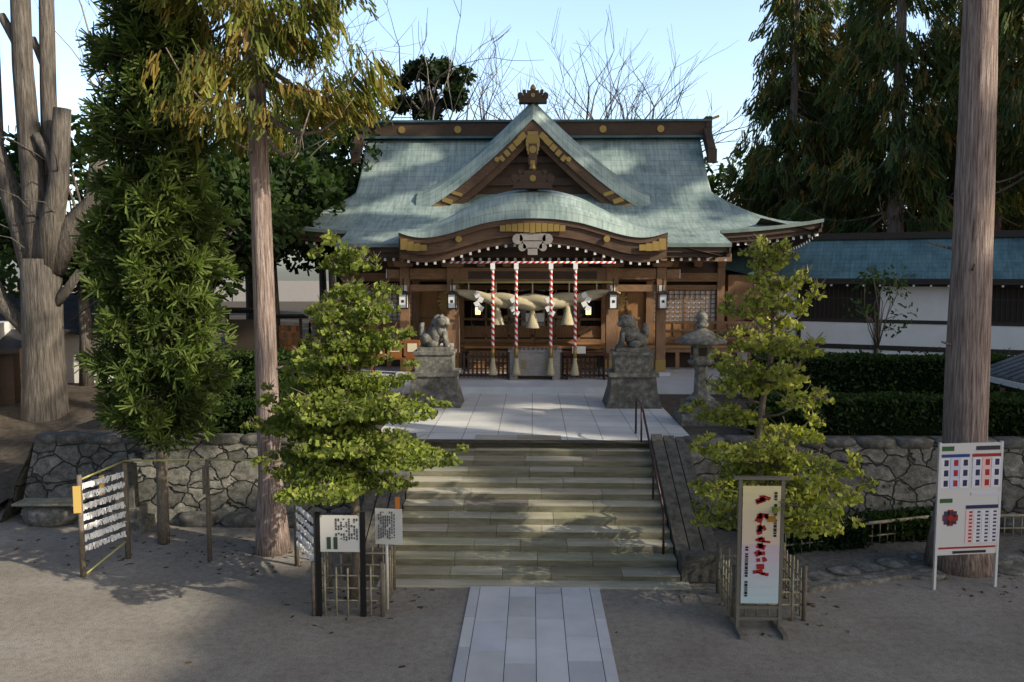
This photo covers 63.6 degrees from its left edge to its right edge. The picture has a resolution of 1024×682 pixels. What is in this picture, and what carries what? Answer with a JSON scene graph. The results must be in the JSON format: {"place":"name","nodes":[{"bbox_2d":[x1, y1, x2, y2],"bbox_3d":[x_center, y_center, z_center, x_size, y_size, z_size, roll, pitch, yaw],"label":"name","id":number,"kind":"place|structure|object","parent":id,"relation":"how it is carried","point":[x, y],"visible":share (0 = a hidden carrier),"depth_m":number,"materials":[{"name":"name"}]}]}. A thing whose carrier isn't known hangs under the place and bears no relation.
{"place":"outdoors","nodes":[
{"label":"outdoors","id":0,"kind":"place"},
{"bbox_2d":[0,0,1016,280],"label":"sky","id":1,"kind":"structure","parent":0,"point":[697,25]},
{"bbox_2d":[0,281,1023,681],"bbox_3d":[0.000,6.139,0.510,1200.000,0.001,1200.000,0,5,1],"label":"gravel ground","id":2,"kind":"structure","parent":0,"point":[116,619],"depth_m":14.47,"materials":[{"name":"grey gravel"}]},
{"bbox_2d":[0,0,105,422],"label":"tree","id":3,"kind":"object","parent":2,"relation":"on","point":[42,224],"visible":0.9,"depth_m":26.75,"materials":[{"name":"grey plant"}]},
{"bbox_2d":[0,293,164,404],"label":"buildings","id":4,"kind":"structure","parent":2,"relation":"on","point":[10,361],"depth_m":29.31,"materials":[{"name":"paint"}]},
{"bbox_2d":[11,459,156,534],"bbox_3d":[-10.378,3.715,20.087,3.507,1.852,1.068,1,5,12],"label":"stele and bench","id":5,"kind":"object","parent":2,"relation":"on","point":[49,512],"visible":0.77,"depth_m":19.92,"materials":[{"name":"stone"}]},
{"bbox_2d":[69,0,243,544],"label":"podocarpus tree","id":6,"kind":"object","parent":2,"relation":"on","point":[165,362],"depth_m":17.65,"materials":[{"name":"green plant"}]},
{"bbox_2d":[72,458,315,577],"bbox_3d":[-6.092,3.652,17.038,5.265,2.219,1.517,1,5,6],"label":"fortune paper rack","id":7,"kind":"object","parent":2,"relation":"on","point":[79,497],"visible":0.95,"depth_m":17.25,"materials":[{"name":"white paper"}]},
{"bbox_2d":[0,418,389,527],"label":"retaining wall","id":8,"kind":"structure","parent":2,"relation":"on","point":[55,463],"depth_m":20.60,"materials":[{"name":"stone"}]},
{"bbox_2d":[130,0,406,556],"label":"cedar tree","id":9,"kind":"object","parent":2,"relation":"on","point":[207,71],"depth_m":16.69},
{"bbox_2d":[240,229,468,601],"bbox_3d":[-3.025,1.429,15.370,3.824,6.961,3.634,-4,6,-42],"label":"holly tree","id":10,"kind":"object","parent":2,"relation":"on","point":[317,432],"depth_m":14.70,"materials":[{"name":"green plant"}]},
{"bbox_2d":[315,497,402,616],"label":"signs","id":11,"kind":"object","parent":2,"relation":"on","point":[339,533],"visible":1,"depth_m":14.75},
{"bbox_2d":[15,526,1017,667],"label":"fallen leaves","id":12,"kind":"object","parent":2,"relation":"on","point":[421,607],"visible":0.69,"depth_m":16.66,"materials":[{"name":"brown plant"}]},
{"bbox_2d":[343,433,724,589],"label":"stone stairs","id":13,"kind":"structure","parent":2,"relation":"on","point":[581,515],"depth_m":18.14,"materials":[{"name":"grey stone"}]},
{"bbox_2d":[635,398,664,553],"bbox_3d":[3.205,2.961,19.453,0.054,2.597,4.824,0,5,1],"label":"handrail","id":14,"kind":"object","parent":13,"relation":"on","point":[654,472],"visible":1,"depth_m":18.62,"materials":[{"name":"black metal"}]},
{"bbox_2d":[452,586,618,681],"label":"granite path","id":15,"kind":"structure","parent":2,"relation":"on","point":[534,634],"depth_m":13.93,"materials":[{"name":"grey stone"}]},
{"bbox_2d":[729,476,790,639],"bbox_3d":[4.243,3.648,14.150,0.950,2.705,0.750,0,5,1],"label":"banner stand","id":16,"kind":"object","parent":2,"relation":"on","point":[759,559],"visible":1,"depth_m":14.10,"materials":[{"name":"white fabric"}]},
{"bbox_2d":[679,234,879,603],"bbox_3d":[4.802,1.474,15.106,3.384,6.902,3.386,0,5,1],"label":"holly tree","id":17,"kind":"object","parent":2,"relation":"on","point":[763,454],"depth_m":14.72,"materials":[{"name":"green plant"}]},
{"bbox_2d":[683,435,1023,532],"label":"retaining wall","id":18,"kind":"structure","parent":2,"relation":"on","point":[903,469],"depth_m":20.22,"materials":[{"name":"stone"}]},
{"bbox_2d":[725,230,1023,361],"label":"corridor wing","id":19,"kind":"structure","parent":2,"relation":"on","point":[839,261],"depth_m":34.45,"materials":[{"name":"white paint"}]},
{"bbox_2d":[932,441,1003,589],"bbox_3d":[8.863,3.391,16.070,1.346,2.900,0.054,-1,5,-7],"label":"notice board","id":20,"kind":"object","parent":2,"relation":"on","point":[968,497],"visible":1,"depth_m":16.03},
{"bbox_2d":[0,301,1023,502],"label":"terrace soil","id":21,"kind":"structure","parent":0,"point":[18,435],"depth_m":26.32,"materials":[{"name":"soil"}]},
{"bbox_2d":[0,151,20,287],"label":"evergreen tree","id":22,"kind":"object","parent":21,"relation":"on","point":[6,245],"depth_m":33.06,"materials":[{"name":"plant"}]},
{"bbox_2d":[0,185,20,261],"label":"tree","id":23,"kind":"object","parent":21,"relation":"on","point":[11,255],"visible":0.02,"depth_m":57.76,"materials":[{"name":"green plant"}]},
{"bbox_2d":[0,114,140,385],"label":"evergreen tree","id":24,"kind":"object","parent":21,"relation":"on","point":[14,161],"depth_m":30.42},
{"bbox_2d":[34,0,236,165],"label":"bare tree","id":25,"kind":"object","parent":21,"relation":"on","point":[104,76],"visible":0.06,"depth_m":47.22,"materials":[{"name":"beige plant"}]},
{"bbox_2d":[103,220,224,288],"bbox_3d":[-14.759,-2.922,35.699,6.549,8.409,5.807,0,5,1],"label":"evergreen tree","id":26,"kind":"object","parent":21,"relation":"on","point":[218,283],"depth_m":35.14,"materials":[{"name":"green plant"}]},
{"bbox_2d":[79,0,296,148],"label":"bare tree","id":27,"kind":"object","parent":21,"relation":"on","point":[108,25],"visible":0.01,"depth_m":36.49,"materials":[{"name":"beige plant"}]},
{"bbox_2d":[148,153,297,375],"bbox_3d":[-11.584,-2.862,31.734,7.163,8.943,6.522,0,5,1],"label":"evergreen tree","id":28,"kind":"object","parent":21,"relation":"on","point":[239,177],"depth_m":30.75,"materials":[{"name":"green plant"}]},
{"bbox_2d":[84,45,377,269],"bbox_3d":[-11.821,-5.973,34.291,12.796,14.757,10.684,5,7,45],"label":"bare tree","id":29,"kind":"object","parent":21,"relation":"on","point":[299,151],"visible":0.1,"depth_m":33.73,"materials":[{"name":"beige plant"}]},
{"bbox_2d":[182,15,321,173],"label":"bare tree","id":30,"kind":"object","parent":21,"relation":"on","point":[278,81],"visible":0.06,"depth_m":45.77,"materials":[{"name":"beige plant"}]},
{"bbox_2d":[210,146,316,318],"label":"evergreen tree","id":31,"kind":"object","parent":21,"relation":"on","point":[249,292],"depth_m":40.14,"materials":[{"name":"green plant"}]},
{"bbox_2d":[217,307,311,351],"bbox_3d":[-9.655,0.104,32.730,4.279,2.853,3.078,0,5,1],"label":"notice board and ema rack","id":32,"kind":"object","parent":21,"relation":"on","point":[245,333],"visible":0.46,"depth_m":33.37,"materials":[{"name":"brown wood"}]},
{"bbox_2d":[210,135,346,347],"bbox_3d":[-10.543,-4.051,35.447,7.086,10.698,7.487,0,5,1],"label":"evergreen tree","id":33,"kind":"object","parent":21,"relation":"on","point":[320,182],"depth_m":34.28,"materials":[{"name":"green plant"}]},
{"bbox_2d":[196,344,378,434],"bbox_3d":[-7.051,1.293,25.883,7.583,1.743,10.203,0,5,1],"label":"hedge","id":34,"kind":"object","parent":21,"relation":"on","point":[235,399],"depth_m":22.24,"materials":[{"name":"green plant"}]},
{"bbox_2d":[210,2,423,128],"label":"bare tree","id":35,"kind":"object","parent":21,"relation":"on","point":[309,79],"visible":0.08,"depth_m":49.70,"materials":[{"name":"beige plant"}]},
{"bbox_2d":[221,1,423,299],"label":"bare tree","id":36,"kind":"object","parent":21,"relation":"on","point":[332,280],"visible":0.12,"depth_m":63.18,"materials":[{"name":"brown plant"}]},
{"bbox_2d":[266,96,384,339],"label":"evergreen tree","id":37,"kind":"object","parent":21,"relation":"on","point":[313,137],"depth_m":46.30,"materials":[{"name":"green plant"}]},
{"bbox_2d":[280,103,390,325],"bbox_3d":[-8.200,-5.341,40.809,7.124,12.378,8.321,0,5,1],"label":"evergreen tree","id":38,"kind":"object","parent":21,"relation":"on","point":[333,166],"depth_m":38.46,"materials":[{"name":"green plant"}]},
{"bbox_2d":[221,20,509,171],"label":"bare tree","id":39,"kind":"object","parent":21,"relation":"on","point":[448,76],"visible":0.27,"depth_m":48.63,"materials":[{"name":"beige plant"}]},
{"bbox_2d":[298,27,509,143],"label":"bare tree","id":40,"kind":"object","parent":21,"relation":"on","point":[457,118],"visible":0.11,"depth_m":67.31,"materials":[{"name":"brown plant"}]},
{"bbox_2d":[306,9,531,119],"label":"bare tree","id":41,"kind":"object","parent":21,"relation":"on","point":[453,64],"visible":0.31,"depth_m":58.78,"materials":[{"name":"brown plant"}]},
{"bbox_2d":[308,0,534,155],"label":"bare tree","id":42,"kind":"object","parent":21,"relation":"on","point":[402,99],"visible":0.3,"depth_m":47.60,"materials":[{"name":"brown plant"}]},
{"bbox_2d":[389,53,477,119],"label":"pine tree","id":43,"kind":"object","parent":21,"relation":"on","point":[442,66],"depth_m":56.87,"materials":[{"name":"green plant"}]},
{"bbox_2d":[368,32,520,119],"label":"bare tree","id":44,"kind":"object","parent":21,"relation":"on","point":[482,86],"visible":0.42,"depth_m":68.75,"materials":[{"name":"brown plant"}]},
{"bbox_2d":[365,50,561,142],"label":"bare tree","id":45,"kind":"object","parent":21,"relation":"on","point":[470,98],"visible":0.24,"depth_m":56.66,"materials":[{"name":"brown plant"}]},
{"bbox_2d":[355,358,745,393],"bbox_3d":[0.951,1.393,38.611,19.000,1.150,19.250,0,5,1],"label":"granite platform","id":46,"kind":"object","parent":21,"relation":"on","point":[680,380],"visible":0.07,"depth_m":29.91,"materials":[{"name":"grey stone"}]},
{"bbox_2d":[371,340,607,379],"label":"omikuji tables","id":47,"kind":"object","parent":46,"relation":"on","point":[411,346],"visible":0.38,"depth_m":30.33,"materials":[{"name":"brown wood"}]},
{"bbox_2d":[459,313,608,377],"bbox_3d":[0.846,0.127,32.223,5.790,2.310,2.625,0,5,1],"label":"porch fence","id":48,"kind":"object","parent":46,"relation":"on","point":[539,316],"visible":0.74,"depth_m":31.28,"materials":[{"name":"brown wood"}]},
{"bbox_2d":[336,252,731,375],"bbox_3d":[0.947,-1.882,38.169,16.800,5.450,12.910,0,5,1],"label":"timber frame","id":49,"kind":"object","parent":46,"relation":"on","point":[666,270],"visible":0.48,"depth_m":32.28,"materials":[{"name":"brown wood"}]},
{"bbox_2d":[354,281,716,338],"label":"shrine wall","id":50,"kind":"structure","parent":49,"relation":"attached to","point":[686,305],"depth_m":35.53,"materials":[{"name":"brown wood"}]},
{"bbox_2d":[309,319,758,372],"bbox_3d":[0.977,-0.478,39.509,18.800,2.510,12.750,0,5,1],"label":"hall veranda","id":51,"kind":"object","parent":46,"relation":"on","point":[677,355],"visible":0.23,"depth_m":34.16,"materials":[{"name":"brown wood"}]},
{"bbox_2d":[508,347,561,379],"bbox_3d":[0.873,0.836,31.365,2.000,1.160,1.080,0,5,1],"label":"offering box","id":52,"kind":"object","parent":46,"relation":"on","point":[534,361],"visible":0.95,"depth_m":30.86,"materials":[{"name":"grey wood"}]},
{"bbox_2d":[290,138,823,243],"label":"hall roof","id":53,"kind":"structure","parent":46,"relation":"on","point":[670,176],"depth_m":36.83,"materials":[{"name":"metal"}]},
{"bbox_2d":[445,281,620,327],"bbox_3d":[0.794,-1.413,32.033,6.805,1.820,0.662,0,5,1],"label":"sacred straw rope","id":54,"kind":"object","parent":53,"relation":"attached to","point":[532,303],"visible":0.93,"depth_m":31.85,"materials":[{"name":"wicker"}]},
{"bbox_2d":[450,261,615,375],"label":"bell ropes","id":55,"kind":"object","parent":53,"relation":"hanging from","point":[550,370],"visible":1,"depth_m":30.53,"materials":[{"name":"red fabric"}]},
{"bbox_2d":[398,190,667,267],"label":"porch roof","id":56,"kind":"structure","parent":53,"relation":"attached to","point":[532,233],"depth_m":30.46,"materials":[{"name":"metal"}]},
{"bbox_2d":[416,103,649,206],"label":"roof gable","id":57,"kind":"structure","parent":53,"relation":"attached to","point":[533,142],"depth_m":35.89,"materials":[{"name":"metal"}]},
{"bbox_2d":[398,279,668,308],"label":"hanging lanterns","id":58,"kind":"object","parent":53,"relation":"attached to","point":[612,299],"visible":0.93,"depth_m":31.72,"materials":[{"name":"black paint"}]},
{"bbox_2d":[350,84,719,189],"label":"hall roof ridges","id":59,"kind":"object","parent":53,"relation":"on","point":[534,179],"visible":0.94,"depth_m":38.86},
{"bbox_2d":[276,218,823,260],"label":"roof eaves","id":60,"kind":"object","parent":53,"relation":"attached to","point":[800,233],"visible":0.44,"depth_m":31.63,"materials":[{"name":"brown wood"}]},
{"bbox_2d":[468,7,693,119],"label":"bare tree","id":61,"kind":"object","parent":21,"relation":"on","point":[580,114],"visible":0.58,"depth_m":71.78,"materials":[{"name":"brown plant"}]},
{"bbox_2d":[454,52,718,132],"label":"bare tree","id":62,"kind":"object","parent":21,"relation":"on","point":[612,99],"visible":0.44,"depth_m":57.46,"materials":[{"name":"brown plant"}]},
{"bbox_2d":[482,6,721,146],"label":"bare tree","id":63,"kind":"object","parent":21,"relation":"on","point":[597,88],"visible":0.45,"depth_m":54.36,"materials":[{"name":"brown plant"}]},
{"bbox_2d":[541,24,736,118],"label":"bare tree","id":64,"kind":"object","parent":21,"relation":"on","point":[637,89],"visible":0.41,"depth_m":63.88,"materials":[{"name":"brown plant"}]},
{"bbox_2d":[545,40,772,151],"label":"bare tree","id":65,"kind":"object","parent":21,"relation":"on","point":[663,111],"visible":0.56,"depth_m":57.77,"materials":[{"name":"brown plant"}]},
{"bbox_2d":[674,309,727,425],"bbox_3d":[5.326,0.702,23.313,1.480,3.220,1.408,0,5,1],"label":"stone lantern","id":66,"kind":"object","parent":21,"relation":"on","point":[701,339],"visible":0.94,"depth_m":23.03,"materials":[{"name":"grey stone"}]},
{"bbox_2d":[724,270,778,340],"bbox_3d":[10.645,-1.716,37.986,3.000,3.150,4.500,0,5,1],"label":"link corridor","id":67,"kind":"object","parent":21,"relation":"on","point":[739,284],"visible":0.16,"depth_m":35.94,"materials":[{"name":"brown wood"}]},
{"bbox_2d":[704,144,809,267],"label":"tree","id":68,"kind":"object","parent":21,"relation":"on","point":[712,178],"depth_m":79.70,"materials":[{"name":"green plant"}]},
{"bbox_2d":[717,0,845,261],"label":"cedar tree","id":69,"kind":"object","parent":21,"relation":"on","point":[780,57],"depth_m":50.90,"materials":[{"name":"green plant"}]},
{"bbox_2d":[716,0,867,233],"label":"cedar tree","id":70,"kind":"object","parent":21,"relation":"on","point":[782,132],"depth_m":47.65,"materials":[{"name":"green plant"}]},
{"bbox_2d":[770,0,890,227],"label":"cedar tree","id":71,"kind":"object","parent":21,"relation":"on","point":[838,9],"depth_m":56.70,"materials":[{"name":"green plant"}]},
{"bbox_2d":[817,19,886,221],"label":"cedar tree","id":72,"kind":"object","parent":21,"relation":"on","point":[836,34],"depth_m":63.80,"materials":[{"name":"green plant"}]},
{"bbox_2d":[811,0,937,232],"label":"cedar tree","id":73,"kind":"object","parent":21,"relation":"on","point":[881,223],"depth_m":47.16,"materials":[{"name":"green plant"}]},
{"bbox_2d":[841,265,917,353],"bbox_3d":[12.725,-0.363,28.378,2.778,4.515,2.231,0,5,1],"label":"slender tree","id":74,"kind":"object","parent":21,"relation":"on","point":[868,283],"depth_m":28.48,"materials":[{"name":"green plant"}]},
{"bbox_2d":[777,0,1009,233],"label":"cedar tree","id":75,"kind":"object","parent":21,"relation":"on","point":[876,45],"depth_m":41.22,"materials":[{"name":"green plant"}]},
{"bbox_2d":[883,0,1018,229],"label":"cedar tree","id":76,"kind":"object","parent":21,"relation":"on","point":[937,93],"depth_m":54.88,"materials":[{"name":"green plant"}]},
{"bbox_2d":[904,0,1023,231],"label":"cedar tree","id":77,"kind":"object","parent":21,"relation":"on","point":[1011,197],"depth_m":42.80,"materials":[{"name":"green plant"}]},
{"bbox_2d":[931,0,1023,198],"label":"cedar tree","id":78,"kind":"object","parent":21,"relation":"on","point":[1011,116],"depth_m":37.30,"materials":[{"name":"plant"}]},
{"bbox_2d":[990,353,1023,392],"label":"tiled roof","id":79,"kind":"structure","parent":21,"relation":"on","point":[1005,370],"depth_m":24.96,"materials":[{"name":"grey tile"}]},
{"bbox_2d":[1003,51,1023,229],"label":"cedar tree","id":80,"kind":"object","parent":21,"relation":"on","point":[1014,221],"depth_m":47.58,"materials":[{"name":"green plant"}]},
{"bbox_2d":[381,393,688,439],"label":"terrace paving","id":81,"kind":"structure","parent":0,"point":[578,416],"depth_m":23.71,"materials":[{"name":"stone"}]},
{"bbox_2d":[408,314,464,407],"bbox_3d":[-2.466,0.588,26.559,1.750,2.909,1.550,0,5,1],"label":"guardian lion statue","id":82,"kind":"object","parent":81,"relation":"on","point":[436,373],"visible":0.98,"depth_m":26.06,"materials":[{"name":"stone"}]},
{"bbox_2d":[602,314,661,408],"bbox_3d":[3.832,0.601,26.404,1.750,2.909,1.550,0,5,1],"label":"guardian lion statue","id":83,"kind":"object","parent":81,"relation":"on","point":[632,374],"visible":1,"depth_m":25.88,"materials":[{"name":"stone"}]},
{"bbox_2d":[713,529,1023,585],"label":"planting bed","id":84,"kind":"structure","parent":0,"point":[818,560],"depth_m":18.22,"materials":[{"name":"soil"}]},
{"bbox_2d":[311,511,1023,621],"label":"bamboo fences","id":85,"kind":"object","parent":84,"relation":"on","point":[730,579],"visible":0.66,"depth_m":15.19,"materials":[{"name":"beige plant"}]},
{"bbox_2d":[740,346,1023,554],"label":"hedge","id":86,"kind":"object","parent":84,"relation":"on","point":[1007,398],"depth_m":21.53,"materials":[{"name":"green plant"}]},
{"bbox_2d":[782,549,1023,595],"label":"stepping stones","id":87,"kind":"object","parent":84,"relation":"on","point":[818,581],"visible":0.69,"depth_m":16.85,"materials":[{"name":"grey stone"}]},
{"bbox_2d":[924,0,998,577],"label":"cedar tree","id":88,"kind":"object","parent":84,"relation":"on","point":[966,382],"visible":0.79,"depth_m":16.56,"materials":[{"name":"brown plant"}]}
]}

